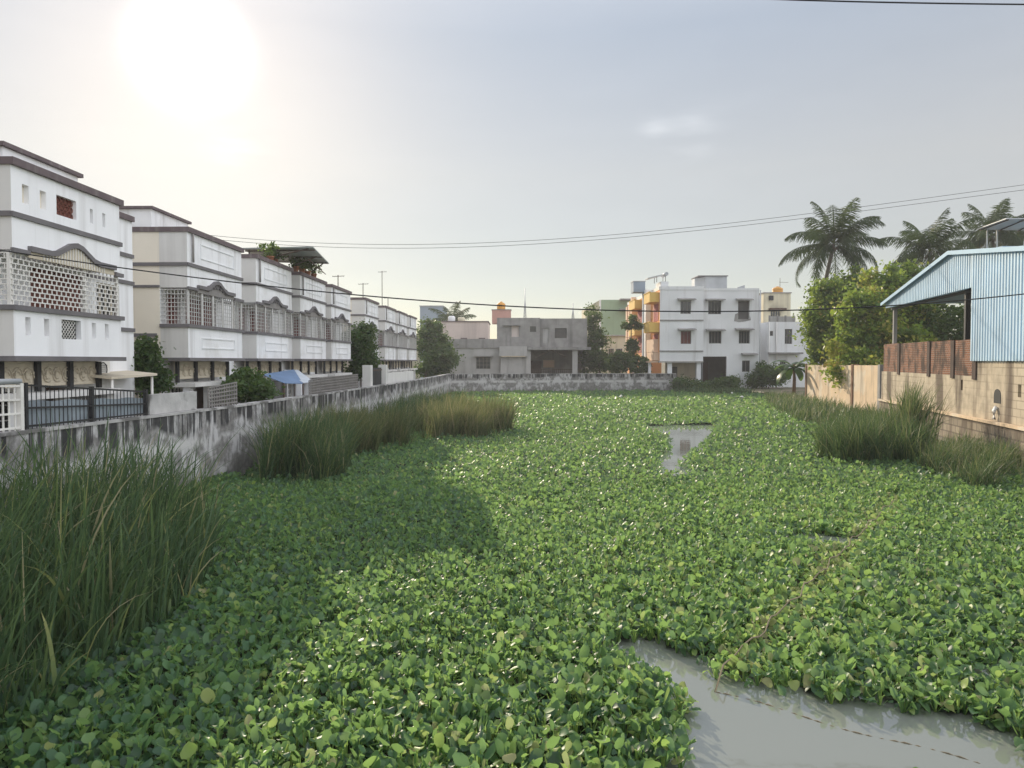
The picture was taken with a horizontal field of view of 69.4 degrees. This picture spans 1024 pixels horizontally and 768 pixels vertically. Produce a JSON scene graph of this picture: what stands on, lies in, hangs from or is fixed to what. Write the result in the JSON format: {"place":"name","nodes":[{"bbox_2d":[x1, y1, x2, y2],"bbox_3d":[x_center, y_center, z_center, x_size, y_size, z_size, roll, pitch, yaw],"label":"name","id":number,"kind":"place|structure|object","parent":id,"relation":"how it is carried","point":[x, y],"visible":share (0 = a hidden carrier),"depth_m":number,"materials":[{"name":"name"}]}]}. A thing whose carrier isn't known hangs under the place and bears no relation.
{"place":"outdoors","nodes":[
{"label":"outdoors","id":0,"kind":"place"},
{"bbox_2d":[148,391,196,414],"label":"garden wall","id":1,"kind":"structure","parent":0,"point":[169,402],"depth_m":17.53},
{"bbox_2d":[119,206,245,415],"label":"row house","id":2,"kind":"structure","parent":0,"point":[190,320],"depth_m":22.43,"materials":[{"name":"white paint"}]},
{"bbox_2d":[166,294,176,323],"bbox_3d":[-10.563,-1.810,22.821,0.070,1.900,0.900,0,2,1],"label":"door","id":3,"kind":"structure","parent":2,"relation":"in","point":[169,296],"depth_m":22.98,"materials":[{"name":"red paint"}]},
{"bbox_2d":[169,387,182,392],"bbox_3d":[-10.516,0.584,23.046,0.080,1.000,1.000,0,2,1],"label":"window","id":4,"kind":"structure","parent":2,"relation":"in","point":[178,389],"depth_m":23.24,"materials":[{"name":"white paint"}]},
{"bbox_2d":[186,298,211,325],"bbox_3d":[-10.529,-1.995,24.741,0.070,1.650,2.350,0,2,1],"label":"door","id":5,"kind":"structure","parent":2,"relation":"in","point":[193,301],"depth_m":24.89,"materials":[{"name":"grey paint"}]},
{"bbox_2d":[196,387,203,408],"bbox_3d":[-10.540,0.930,24.807,0.050,2.000,0.900,0,2,1],"label":"door","id":6,"kind":"structure","parent":2,"relation":"in","point":[199,390],"depth_m":24.89,"materials":[{"name":"brown wood"}]},
{"bbox_2d":[234,254,294,403],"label":"row house","id":7,"kind":"structure","parent":0,"point":[266,343],"depth_m":28.86,"materials":[{"name":"grey paint"}]},
{"bbox_2d":[238,308,243,329],"bbox_3d":[-10.464,-1.984,28.419,0.070,1.900,0.900,0,2,1],"label":"door","id":8,"kind":"structure","parent":7,"relation":"in","point":[239,308],"depth_m":28.68,"materials":[{"name":"grey paint"}]},
{"bbox_2d":[250,310,266,331],"bbox_3d":[-10.431,-2.169,30.339,0.070,1.650,2.350,0,2,1],"label":"door","id":9,"kind":"structure","parent":7,"relation":"in","point":[253,311],"depth_m":30.29,"materials":[{"name":"grey paint"}]},
{"bbox_2d":[256,241,279,259],"bbox_3d":[-9.890,-5.346,30.054,0.872,0.840,1.186,0,2,0],"label":"potted plant","id":10,"kind":"object","parent":7,"relation":"on","point":[273,248],"visible":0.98,"depth_m":29.97,"materials":[{"name":"green plant"}]},
{"bbox_2d":[263,251,287,261],"bbox_3d":[-10.000,-5.289,30.684,0.710,0.686,1.342,1,2,36],"label":"potted plant","id":11,"kind":"object","parent":7,"relation":"on","point":[281,257],"visible":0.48,"depth_m":30.83,"materials":[{"name":"green plant"}]},
{"bbox_2d":[281,272,327,396],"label":"row house","id":12,"kind":"structure","parent":0,"point":[308,345],"depth_m":34.49,"materials":[{"name":"grey paint"}]},
{"bbox_2d":[244,246,328,274],"bbox_3d":[-10.133,-5.436,33.365,3.355,1.155,7.654,0,2,-10],"label":"roof canopy","id":13,"kind":"object","parent":12,"relation":"on","point":[312,254],"visible":0.5,"depth_m":32.18,"materials":[{"name":"grey"}]},
{"bbox_2d":[288,384,291,396],"bbox_3d":[-10.323,0.243,34.040,0.080,1.000,1.000,0,2,1],"label":"window","id":14,"kind":"structure","parent":12,"relation":"in","point":[289,385],"depth_m":34.48,"materials":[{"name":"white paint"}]},
{"bbox_2d":[286,255,304,271],"bbox_3d":[-9.743,-5.425,33.331,0.778,0.794,1.089,0,2,0],"label":"potted plant","id":15,"kind":"object","parent":12,"relation":"on","point":[292,260],"visible":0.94,"depth_m":33.15,"materials":[{"name":"green plant"}]},
{"bbox_2d":[293,318,304,336],"bbox_3d":[-10.336,-2.336,35.736,0.070,1.650,2.350,0,2,1],"label":"door","id":16,"kind":"structure","parent":12,"relation":"in","point":[295,323],"depth_m":35.61,"materials":[{"name":"grey paint"}]},
{"bbox_2d":[291,259,309,273],"bbox_3d":[-9.791,-5.456,34.142,0.856,0.806,1.071,-2,2,-44],"label":"potted plant","id":17,"kind":"object","parent":12,"relation":"on","point":[305,265],"visible":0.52,"depth_m":34.03,"materials":[{"name":"green plant"}]},
{"bbox_2d":[305,262,315,274],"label":"potted plant","id":18,"kind":"object","parent":12,"relation":"on","point":[308,267],"visible":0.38,"depth_m":34.99,"materials":[{"name":"green plant"}]},
{"bbox_2d":[307,264,322,276],"bbox_3d":[-9.623,-5.498,36.032,0.857,0.772,1.129,0,2,0],"label":"potted plant","id":19,"kind":"object","parent":12,"relation":"on","point":[314,272],"visible":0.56,"depth_m":35.96,"materials":[{"name":"green plant"}]},
{"bbox_2d":[315,284,352,376],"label":"row house","id":20,"kind":"structure","parent":0,"point":[338,346],"depth_m":39.77,"materials":[{"name":"grey paint"}]},
{"bbox_2d":[324,323,330,339],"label":"door","id":21,"kind":"structure","parent":20,"relation":"in","point":[328,335],"depth_m":41.23,"materials":[{"name":"grey paint"}]},
{"bbox_2d":[342,297,379,387],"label":"row house","id":22,"kind":"structure","parent":0,"point":[365,309],"depth_m":46.30,"materials":[{"name":"white paint"}]},
{"bbox_2d":[374,305,396,371],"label":"row house","id":23,"kind":"structure","parent":0,"point":[386,325],"depth_m":54.08,"materials":[{"name":"grey paint"}]},
{"bbox_2d":[388,311,407,371],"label":"row house","id":24,"kind":"structure","parent":0,"point":[401,332],"depth_m":59.90,"materials":[{"name":"grey paint"}]},
{"bbox_2d":[400,315,417,378],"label":"row house","id":25,"kind":"structure","parent":0,"point":[411,337],"depth_m":65.41,"materials":[{"name":"grey paint"}]},
{"bbox_2d":[410,339,419,377],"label":"distant house","id":26,"kind":"structure","parent":0,"point":[417,359],"depth_m":124.94,"materials":[{"name":"paint"}]},
{"bbox_2d":[419,305,446,377],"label":"distant block","id":27,"kind":"structure","parent":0,"point":[424,310],"depth_m":119.70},
{"bbox_2d":[432,321,490,373],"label":"pink house","id":28,"kind":"structure","parent":0,"point":[468,329],"depth_m":94.83,"materials":[{"name":"paint"}]},
{"bbox_2d":[0,250,1023,311],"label":"overhead cable","id":29,"kind":"object","parent":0,"point":[506,305],"visible":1,"depth_m":13.15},
{"bbox_2d":[0,0,1023,391],"label":"sky","id":30,"kind":"structure","parent":0,"point":[438,124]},
{"bbox_2d":[448,318,590,373],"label":"unfinished house","id":31,"kind":"structure","parent":0,"point":[533,345],"depth_m":79.95,"materials":[{"name":"grey paint"}]},
{"bbox_2d":[476,357,489,368],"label":"window","id":32,"kind":"structure","parent":31,"relation":"in","point":[481,362],"depth_m":80.16,"materials":[{"name":"glass"}]},
{"bbox_2d":[491,309,511,323],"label":"tank tower","id":33,"kind":"structure","parent":31,"relation":"on","point":[501,313],"depth_m":85.79,"materials":[{"name":"pink brick"}]},
{"bbox_2d":[511,326,518,336],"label":"boarded window","id":34,"kind":"structure","parent":31,"relation":"in","point":[514,329],"depth_m":79.98,"materials":[{"name":"beige paint"}]},
{"bbox_2d":[531,361,540,373],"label":"porch door","id":35,"kind":"structure","parent":31,"relation":"in","point":[536,365],"depth_m":84.87,"materials":[{"name":"brown wood"}]},
{"bbox_2d":[543,328,548,342],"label":"door","id":36,"kind":"structure","parent":31,"relation":"in","point":[545,330],"depth_m":80.49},
{"bbox_2d":[555,328,566,337],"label":"boarded window","id":37,"kind":"structure","parent":31,"relation":"in","point":[559,332],"depth_m":80.49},
{"bbox_2d":[582,298,630,372],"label":"green building","id":38,"kind":"structure","parent":0,"point":[612,323],"depth_m":105.78,"materials":[{"name":"paint"}]},
{"bbox_2d":[416,363,804,396],"bbox_3d":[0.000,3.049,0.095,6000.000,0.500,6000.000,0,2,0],"label":"ground","id":39,"kind":"structure","parent":0,"point":[800,390],"depth_m":72.74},
{"bbox_2d":[0,141,134,431],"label":"row house","id":40,"kind":"structure","parent":39,"relation":"on","point":[67,323],"depth_m":16.21,"materials":[{"name":"white paint"}]},
{"bbox_2d":[0,389,15,431],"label":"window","id":41,"kind":"structure","parent":40,"relation":"in","point":[11,391],"depth_m":15.57,"materials":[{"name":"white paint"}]},
{"bbox_2d":[30,267,79,311],"bbox_3d":[-10.662,-1.646,17.224,0.070,1.920,2.000,0,2,1],"label":"door","id":42,"kind":"structure","parent":40,"relation":"in","point":[33,269],"depth_m":17.19,"materials":[{"name":"red paint"}]},
{"bbox_2d":[46,387,64,425],"bbox_3d":[-10.673,1.116,17.210,0.050,2.100,0.900,0,2,1],"label":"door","id":43,"kind":"structure","parent":40,"relation":"in","point":[47,389],"depth_m":17.13,"materials":[{"name":"brown wood"}]},
{"bbox_2d":[56,196,72,218],"bbox_3d":[-9.807,-3.843,16.139,0.051,0.426,0.705,0,2,1],"label":"lattice window","id":44,"kind":"structure","parent":40,"relation":"in","point":[63,206],"depth_m":16.20,"materials":[{"name":"red paint"}]},
{"bbox_2d":[96,282,114,315],"bbox_3d":[-10.582,-1.899,19.241,0.080,1.400,1.050,0,2,1],"label":"window","id":45,"kind":"structure","parent":40,"relation":"in","point":[99,286],"depth_m":19.22,"materials":[{"name":"beige paint"}]},
{"bbox_2d":[102,361,109,379],"bbox_3d":[-10.460,-0.367,18.598,0.299,0.520,0.840,0,2,0],"label":"air conditioner","id":46,"kind":"object","parent":40,"relation":"attached to","point":[105,366],"visible":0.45,"depth_m":18.80,"materials":[{"name":"white paint"}]},
{"bbox_2d":[91,370,156,418],"bbox_3d":[-10.287,0.914,19.088,1.300,2.587,2.300,0,2,0],"label":"porch canopy","id":47,"kind":"object","parent":39,"relation":"on","point":[111,375],"visible":0.47,"depth_m":18.89,"materials":[{"name":"beige paint"}]},
{"bbox_2d":[131,333,177,397],"bbox_3d":[-10.295,0.380,21.081,1.439,3.744,1.559,1,2,40],"label":"shrub","id":48,"kind":"object","parent":39,"relation":"on","point":[147,356],"visible":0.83,"depth_m":20.81,"materials":[{"name":"green plant"}]},
{"bbox_2d":[0,374,449,508],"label":"boundary wall","id":49,"kind":"structure","parent":39,"relation":"on","point":[216,428],"depth_m":18.70,"materials":[{"name":"concrete"}]},
{"bbox_2d":[0,379,24,431],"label":"white gate","id":50,"kind":"structure","parent":49,"relation":"on","point":[18,397],"depth_m":12.92,"materials":[{"name":"metal"}]},
{"bbox_2d":[24,383,147,429],"bbox_3d":[-8.453,0.341,14.855,0.114,0.835,3.567,0,2,7],"label":"iron fence","id":51,"kind":"object","parent":49,"relation":"on","point":[91,409],"visible":0.97,"depth_m":14.53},
{"bbox_2d":[207,382,236,407],"bbox_3d":[-7.786,0.279,19.939,0.047,0.643,1.585,0,2,6],"label":"grille fence","id":52,"kind":"object","parent":49,"relation":"on","point":[227,403],"visible":1,"depth_m":19.86,"materials":[{"name":"grey paint"}]},
{"bbox_2d":[308,378,319,394],"bbox_3d":[-7.281,0.076,27.273,0.046,0.594,1.155,0,2,4],"label":"grille fence","id":53,"kind":"object","parent":49,"relation":"on","point":[314,386],"visible":0.98,"depth_m":27.21,"materials":[{"name":"grey paint"}]},
{"bbox_2d":[320,374,357,392],"bbox_3d":[-7.096,-0.054,30.657,0.046,0.643,5.460,0,2,3],"label":"grille fence","id":54,"kind":"object","parent":49,"relation":"on","point":[337,383],"visible":0.91,"depth_m":30.31,"materials":[{"name":"metal"}]},
{"bbox_2d":[219,365,285,405],"bbox_3d":[-8.636,0.800,23.622,2.379,2.797,2.280,2,2,41],"label":"shrub","id":55,"kind":"object","parent":39,"relation":"on","point":[252,386],"visible":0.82,"depth_m":23.30,"materials":[{"name":"green plant"}]},
{"bbox_2d":[262,369,309,397],"bbox_3d":[-8.489,0.682,28.777,1.663,2.448,6.636,0,2,-6],"label":"awning","id":56,"kind":"object","parent":39,"relation":"on","point":[293,377],"visible":0.48,"depth_m":27.86,"materials":[{"name":"fabric"}]},
{"bbox_2d":[342,319,383,380],"bbox_3d":[-9.085,-1.219,44.499,3.102,5.592,3.253,0,2,0],"label":"courtyard tree","id":57,"kind":"object","parent":39,"relation":"on","point":[364,345],"visible":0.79,"depth_m":43.74,"materials":[{"name":"green plant"}]},
{"bbox_2d":[362,365,387,386],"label":"metal gate","id":58,"kind":"structure","parent":39,"relation":"on","point":[371,376],"depth_m":37.84,"materials":[{"name":"white metal"}]},
{"bbox_2d":[388,371,413,382],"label":"garden wall","id":59,"kind":"structure","parent":39,"relation":"on","point":[393,377],"depth_m":44.67,"materials":[{"name":"grey paint"}]},
{"bbox_2d":[414,314,465,378],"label":"corner tree","id":60,"kind":"object","parent":39,"relation":"on","point":[438,355],"visible":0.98,"depth_m":75.46,"materials":[{"name":"green plant"}]},
{"bbox_2d":[428,301,475,321],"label":"coconut palm","id":61,"kind":"object","parent":39,"relation":"on","point":[443,315],"visible":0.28,"depth_m":106.24,"materials":[{"name":"green plant"}]},
{"bbox_2d":[450,373,675,391],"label":"boundary wall","id":62,"kind":"structure","parent":39,"relation":"on","point":[570,381],"depth_m":74.22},
{"bbox_2d":[578,302,615,372],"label":"flowering tree","id":63,"kind":"object","parent":39,"relation":"on","point":[592,361],"visible":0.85,"depth_m":82.34,"materials":[{"name":"green plant"}]},
{"bbox_2d":[601,348,652,372],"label":"shrub","id":64,"kind":"object","parent":39,"relation":"on","point":[615,364],"visible":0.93,"depth_m":77.51,"materials":[{"name":"green plant"}]},
{"bbox_2d":[620,314,643,372],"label":"umbrella tree","id":65,"kind":"object","parent":39,"relation":"on","point":[631,343],"visible":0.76,"depth_m":78.63,"materials":[{"name":"green plant"}]},
{"bbox_2d":[668,374,717,390],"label":"shrub","id":66,"kind":"object","parent":39,"relation":"on","point":[678,382],"visible":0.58,"depth_m":73.12,"materials":[{"name":"green plant"}]},
{"bbox_2d":[701,373,745,389],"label":"shrub","id":67,"kind":"object","parent":39,"relation":"on","point":[729,381],"visible":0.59,"depth_m":73.11,"materials":[{"name":"green plant"}]},
{"bbox_2d":[744,360,790,388],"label":"shrub","id":68,"kind":"object","parent":39,"relation":"on","point":[764,374],"visible":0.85,"depth_m":74.08,"materials":[{"name":"green plant"}]},
{"bbox_2d":[770,360,806,393],"bbox_3d":[21.855,-0.378,57.685,3.554,3.082,2.529,0,2,0],"label":"banana plant","id":69,"kind":"object","parent":39,"relation":"on","point":[794,370],"visible":0.85,"depth_m":57.40,"materials":[{"name":"green plant"}]},
{"bbox_2d":[788,262,876,395],"bbox_3d":[24.317,-4.030,55.848,7.727,10.507,5.017,-1,2,-31],"label":"bushy tree","id":70,"kind":"object","parent":39,"relation":"on","point":[816,323],"visible":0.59,"depth_m":54.70,"materials":[{"name":"green plant"}]},
{"bbox_2d":[778,197,887,363],"bbox_3d":[25.520,-7.026,59.925,8.094,15.940,8.604,0,2,0],"label":"coconut palm","id":71,"kind":"object","parent":39,"relation":"on","point":[849,249],"visible":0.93,"depth_m":58.82,"materials":[{"name":"green plant"}]},
{"bbox_2d":[805,364,883,411],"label":"boundary wall","id":72,"kind":"structure","parent":39,"relation":"on","point":[863,384],"depth_m":46.38,"materials":[{"name":"beige paint"}]},
{"bbox_2d":[818,259,958,392],"bbox_3d":[25.775,-3.773,50.702,7.614,10.244,12.208,1,2,36],"label":"mango tree","id":73,"kind":"object","parent":39,"relation":"on","point":[866,337],"visible":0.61,"depth_m":48.92,"materials":[{"name":"green plant"}]},
{"bbox_2d":[890,303,970,342],"bbox_3d":[30.977,-2.605,52.222,13.451,7.930,7.077,-1,2,-20],"label":"garden tree","id":74,"kind":"object","parent":39,"relation":"on","point":[948,321],"visible":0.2,"depth_m":49.90,"materials":[{"name":"green plant"}]},
{"bbox_2d":[880,207,980,269],"bbox_3d":[34.554,-6.899,61.558,7.377,15.574,7.927,1,2,35],"label":"coconut palm","id":75,"kind":"object","parent":39,"relation":"on","point":[938,242],"visible":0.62,"depth_m":60.98,"materials":[{"name":"green plant"}]},
{"bbox_2d":[878,339,1023,459],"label":"block wall","id":76,"kind":"structure","parent":39,"relation":"on","point":[989,395],"depth_m":29.34,"materials":[{"name":"beige concrete"}]},
{"bbox_2d":[880,246,1023,360],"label":"metal shed","id":77,"kind":"structure","parent":76,"relation":"on","point":[997,328],"depth_m":27.00,"materials":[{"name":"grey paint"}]},
{"bbox_2d":[947,199,1023,248],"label":"coconut palm","id":78,"kind":"object","parent":39,"relation":"on","point":[978,239],"visible":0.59,"depth_m":67.08,"materials":[{"name":"green plant"}]},
{"bbox_2d":[993,213,1023,247],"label":"coconut palm","id":79,"kind":"object","parent":39,"relation":"on","point":[1021,235],"visible":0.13,"depth_m":69.77,"materials":[{"name":"green plant"}]},
{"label":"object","id":80,"kind":"object","parent":39,"relation":"on","visible":0},
{"bbox_2d":[977,218,1023,247],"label":"roof canopy","id":81,"kind":"object","parent":80,"relation":"on","point":[1011,224],"visible":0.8,"depth_m":47.44,"materials":[{"name":"metal"}]},
{"bbox_2d":[211,185,1019,244],"bbox_3d":[5.213,-9.791,41.716,54.650,3.856,0.024,0,2,0],"label":"overhead cable","id":82,"kind":"object","parent":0,"point":[601,235],"visible":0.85,"depth_m":41.75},
{"bbox_2d":[224,190,1020,247],"bbox_3d":[5.091,-9.301,40.731,53.360,3.659,0.024,0,2,0],"label":"overhead cable","id":83,"kind":"object","parent":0,"point":[655,234],"visible":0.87,"depth_m":40.75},
{"bbox_2d":[254,392,1023,767],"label":"water","id":84,"kind":"structure","parent":0,"point":[732,730],"depth_m":6.46,"materials":[{"name":"grey liquid"}]},
{"bbox_2d":[0,410,245,723],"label":"reed bed","id":85,"kind":"object","parent":84,"relation":"on","point":[90,543],"visible":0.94,"depth_m":8.94,"materials":[{"name":"plant"}]},
{"bbox_2d":[235,397,374,483],"bbox_3d":[-5.821,1.469,20.949,4.144,2.223,5.933,0,2,0],"label":"reed bed","id":86,"kind":"object","parent":84,"relation":"in","point":[307,447],"visible":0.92,"depth_m":19.75,"materials":[{"name":"plant"}]},
{"bbox_2d":[300,397,430,455],"bbox_3d":[-5.686,1.387,26.732,5.219,2.026,6.208,1,2,27],"label":"reed bed","id":87,"kind":"object","parent":84,"relation":"in","point":[392,427],"visible":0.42,"depth_m":26.30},
{"bbox_2d":[352,383,468,427],"bbox_3d":[-4.509,0.935,38.657,5.625,2.190,15.843,0,2,0],"label":"reed bed","id":88,"kind":"object","parent":84,"relation":"in","point":[416,397],"visible":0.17,"depth_m":36.91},
{"bbox_2d":[406,386,530,439],"bbox_3d":[-2.018,1.144,32.684,6.274,2.142,9.142,0,2,0],"label":"reed bed","id":89,"kind":"object","parent":84,"relation":"in","point":[461,416],"visible":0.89,"depth_m":30.52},
{"bbox_2d":[0,388,1023,767],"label":"water hyacinth","id":90,"kind":"object","parent":84,"relation":"on","point":[460,600],"visible":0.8,"depth_m":9.27,"materials":[{"name":"green plant"}]},
{"bbox_2d":[673,386,762,393],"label":"weeds","id":91,"kind":"object","parent":84,"relation":"on","point":[727,390],"visible":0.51,"depth_m":69.34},
{"bbox_2d":[762,388,897,422],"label":"weeds","id":92,"kind":"object","parent":84,"relation":"on","point":[806,408],"visible":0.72,"depth_m":42.17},
{"bbox_2d":[714,500,979,763],"bbox_3d":[5.000,2.738,11.357,2.158,0.264,11.080,1,2,24],"label":"floating rope","id":93,"kind":"object","parent":84,"relation":"on","point":[747,641],"visible":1,"depth_m":7.99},
{"bbox_2d":[802,404,942,465],"bbox_3d":[12.488,1.462,25.371,4.541,1.961,9.068,1,2,30],"label":"reed bed","id":94,"kind":"object","parent":84,"relation":"in","point":[872,437],"visible":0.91,"depth_m":23.00,"materials":[{"name":"plant"}]},
{"bbox_2d":[877,376,959,440],"bbox_3d":[15.512,0.972,28.001,3.211,2.777,4.567,2,2,44],"label":"reed bed","id":95,"kind":"object","parent":84,"relation":"in","point":[912,403],"visible":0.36,"depth_m":27.60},
{"bbox_2d":[905,429,1023,486],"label":"weeds","id":96,"kind":"object","parent":84,"relation":"on","point":[974,458],"visible":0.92,"depth_m":20.34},
{"bbox_2d":[626,281,760,387],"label":"apartment house","id":97,"kind":"structure","parent":0,"point":[704,346],"depth_m":75.83,"materials":[{"name":"grey paint"}]},
{"bbox_2d":[631,281,645,293],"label":"roof tank","id":98,"kind":"object","parent":97,"relation":"on","point":[637,287],"visible":0.93,"depth_m":81.51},
{"bbox_2d":[645,272,667,283],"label":"solar heater","id":99,"kind":"object","parent":97,"relation":"on","point":[665,274],"visible":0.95,"depth_m":76.20,"materials":[{"name":"metal"}]},
{"bbox_2d":[680,301,690,313],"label":"window","id":100,"kind":"structure","parent":97,"relation":"in","point":[684,305],"depth_m":75.45,"materials":[{"name":"glass"}]},
{"bbox_2d":[681,331,690,343],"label":"window","id":101,"kind":"structure","parent":97,"relation":"in","point":[685,335],"depth_m":75.56,"materials":[{"name":"grey paint"}]},
{"bbox_2d":[703,362,707,381],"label":"inner door","id":102,"kind":"structure","parent":97,"relation":"in","point":[705,364],"depth_m":79.81,"materials":[{"name":"brown wood"}]},
{"bbox_2d":[691,275,727,287],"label":"roof shed","id":103,"kind":"structure","parent":97,"relation":"on","point":[712,281],"depth_m":77.62,"materials":[{"name":"grey paint"}]},
{"bbox_2d":[708,301,720,313],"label":"window","id":104,"kind":"structure","parent":97,"relation":"in","point":[712,305],"depth_m":75.97,"materials":[{"name":"glass"}]},
{"bbox_2d":[709,331,720,343],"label":"window","id":105,"kind":"structure","parent":97,"relation":"in","point":[714,336],"depth_m":76.06,"materials":[{"name":"glass"}]},
{"bbox_2d":[738,301,748,318],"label":"window","id":106,"kind":"structure","parent":97,"relation":"in","point":[742,305],"depth_m":76.06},
{"bbox_2d":[739,331,748,343],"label":"window","id":107,"kind":"structure","parent":97,"relation":"in","point":[743,335],"depth_m":76.06,"materials":[{"name":"glass"}]},
{"bbox_2d":[742,361,749,371],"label":"window","id":108,"kind":"structure","parent":97,"relation":"in","point":[745,364],"depth_m":76.15,"materials":[{"name":"grey paint"}]},
{"bbox_2d":[759,292,791,322],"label":"cream house","id":109,"kind":"structure","parent":0,"point":[781,301],"depth_m":87.75,"materials":[{"name":"beige paint"}]},
{"bbox_2d":[772,286,782,291],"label":"water tank","id":110,"kind":"object","parent":109,"relation":"on","point":[777,289],"visible":0.84,"depth_m":88.73,"materials":[{"name":"orange plastic"}]},
{"bbox_2d":[761,315,818,386],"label":"white house","id":111,"kind":"structure","parent":0,"point":[778,342],"depth_m":78.92,"materials":[{"name":"grey paint"}]},
{"bbox_2d":[785,329,791,343],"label":"window","id":112,"kind":"structure","parent":111,"relation":"in","point":[788,339],"depth_m":79.05,"materials":[{"name":"glass"}]},
{"bbox_2d":[788,0,1023,4],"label":"overhead cable","id":113,"kind":"object","parent":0,"point":[912,2],"visible":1,"depth_m":10.82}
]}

